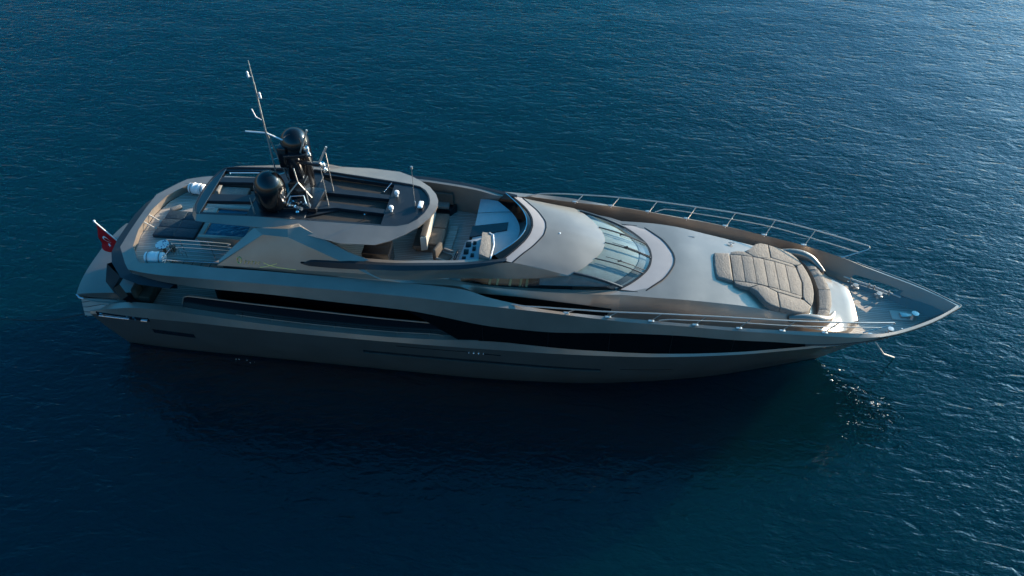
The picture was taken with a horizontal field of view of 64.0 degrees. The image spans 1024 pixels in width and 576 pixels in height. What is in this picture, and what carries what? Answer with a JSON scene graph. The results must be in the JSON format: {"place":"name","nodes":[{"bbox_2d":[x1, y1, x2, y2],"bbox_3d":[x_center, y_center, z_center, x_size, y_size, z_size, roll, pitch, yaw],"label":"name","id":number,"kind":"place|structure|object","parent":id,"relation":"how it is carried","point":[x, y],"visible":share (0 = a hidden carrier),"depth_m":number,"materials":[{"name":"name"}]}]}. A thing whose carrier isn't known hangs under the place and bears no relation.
{"place":"outdoors","nodes":[
{"label":"outdoors","id":0,"kind":"place"},
{"bbox_2d":[169,244,176,251],"bbox_3d":[-14.059,-1.642,33.975,0.260,0.260,0.260,4,44,4],"label":"pot","id":1,"kind":"object","parent":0,"point":[173,248],"visible":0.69,"depth_m":33.91,"materials":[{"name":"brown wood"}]},
{"bbox_2d":[0,0,1023,575],"bbox_3d":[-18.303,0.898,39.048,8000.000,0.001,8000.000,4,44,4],"label":"sea","id":2,"kind":"structure","parent":0,"point":[890,132],"depth_m":39.06,"materials":[{"name":"teal liquid"}]},
{"bbox_2d":[76,60,961,384],"bbox_3d":[-0.099,-2.106,33.636,37.400,14.400,7.480,4,44,4],"label":"motor yacht","id":3,"kind":"object","parent":2,"relation":"on","point":[298,254],"visible":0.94,"depth_m":33.08,"materials":[{"name":"grey metal"}]},
{"bbox_2d":[93,220,116,251],"bbox_3d":[-17.358,-2.012,35.507,1.156,2.206,0.247,4,44,4],"label":"ensign flag","id":4,"kind":"object","parent":3,"relation":"on","point":[108,240],"visible":0.82,"depth_m":35.46,"materials":[{"name":"red fabric"}]},
{"bbox_2d":[131,275,161,302],"bbox_3d":[-15.578,-0.586,35.740,0.755,0.850,2.923,4,44,4],"label":"cockpit sofa","id":5,"kind":"object","parent":3,"relation":"on","point":[144,294],"visible":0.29,"depth_m":34.83,"materials":[{"name":"black fabric"}]},
{"bbox_2d":[143,251,166,262],"bbox_3d":[-14.527,-1.238,33.343,0.813,0.534,0.553,4,44,4],"label":"life raft","id":6,"kind":"object","parent":3,"relation":"on","point":[151,257],"visible":0.78,"depth_m":33.14,"materials":[{"name":"white plastic"}]},
{"bbox_2d":[155,240,168,253],"bbox_3d":[-14.390,-1.646,33.851,0.580,0.436,0.580,4,44,4],"label":"raft","id":7,"kind":"object","parent":3,"relation":"on","point":[163,245],"visible":0.81,"depth_m":33.69,"materials":[{"name":"white plastic"}]},
{"bbox_2d":[170,205,181,210],"bbox_3d":[-14.778,-3.513,36.043,0.500,0.120,0.240,-25,49,-24],"label":"pillow","id":8,"kind":"object","parent":3,"relation":"on","point":[177,207],"visible":1,"depth_m":35.98,"materials":[{"name":"grey fabric"}]},
{"bbox_2d":[152,210,204,239],"bbox_3d":[-14.205,-2.713,35.182,1.820,0.150,1.700,4,44,4],"label":"sun mattress","id":9,"kind":"object","parent":3,"relation":"on","point":[179,224],"visible":0.91,"depth_m":34.98,"materials":[{"name":"fabric"}]},
{"bbox_2d":[187,182,204,195],"bbox_3d":[-14.096,-4.452,36.746,0.800,0.534,0.534,8,44,8],"label":"life raft","id":10,"kind":"object","parent":3,"relation":"on","point":[194,188],"visible":0.73,"depth_m":36.54,"materials":[{"name":"white plastic"}]},
{"bbox_2d":[214,185,250,194],"bbox_3d":[-12.519,-4.302,36.638,1.515,0.430,0.620,4,44,4],"label":"lounge chair","id":11,"kind":"object","parent":3,"relation":"on","point":[221,189],"visible":0.55,"depth_m":36.57,"materials":[{"name":"grey fabric"}]},
{"bbox_2d":[413,212,449,251],"bbox_3d":[-3.382,-2.459,34.294,1.185,0.990,2.322,4,44,4],"label":"helm sofa","id":12,"kind":"object","parent":3,"relation":"on","point":[431,233],"visible":0.69,"depth_m":33.97,"materials":[{"name":"beige fabric"}]},
{"bbox_2d":[432,242,453,259],"bbox_3d":[-2.778,-1.246,32.999,0.627,1.025,0.750,18,46,19],"label":"helm chair","id":13,"kind":"object","parent":3,"relation":"on","point":[438,253],"visible":0.66,"depth_m":32.87,"materials":[{"name":"beige fabric"}]},
{"bbox_2d":[435,192,456,215],"bbox_3d":[-3.476,-3.724,35.677,2.150,0.950,0.570,4,44,4],"label":"corner sofa","id":14,"kind":"object","parent":3,"relation":"on","point":[446,205],"visible":0.3,"depth_m":35.55,"materials":[{"name":"black fabric"}]},
{"bbox_2d":[444,226,458,249],"bbox_3d":[-2.565,-2.093,34.551,0.340,0.135,1.500,6,44,6],"label":"table","id":15,"kind":"object","parent":3,"relation":"on","point":[451,237],"visible":0.82,"depth_m":34.49,"materials":[{"name":"grey wood"}]},
{"bbox_2d":[478,293,610,315],"bbox_3d":[1.288,0.704,32.295,5.253,0.956,0.059,3,43,3],"label":"deck window","id":16,"kind":"structure","parent":3,"relation":"in","point":[516,300],"depth_m":32.21,"materials":[{"name":"black glass"}]},
{"bbox_2d":[713,243,813,314],"bbox_3d":[10.321,-0.422,33.753,4.190,1.094,3.840,4,44,4],"label":"sun pad","id":17,"kind":"object","parent":3,"relation":"on","point":[773,278],"visible":1,"depth_m":33.41,"materials":[{"name":"beige fabric"}]},
{"bbox_2d":[799,259,831,314],"bbox_3d":[12.649,0.260,34.069,1.130,0.666,3.720,4,44,4],"label":"couch cushion","id":18,"kind":"object","parent":3,"relation":"on","point":[821,289],"visible":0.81,"depth_m":33.96,"materials":[{"name":"grey fabric"}]},
{"bbox_2d":[875,341,894,357],"bbox_3d":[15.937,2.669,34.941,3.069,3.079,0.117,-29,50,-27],"label":"anchor","id":19,"kind":"object","parent":3,"relation":"attached to","point":[883,353],"visible":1,"depth_m":34.65,"materials":[{"name":"grey metal"}]}
]}

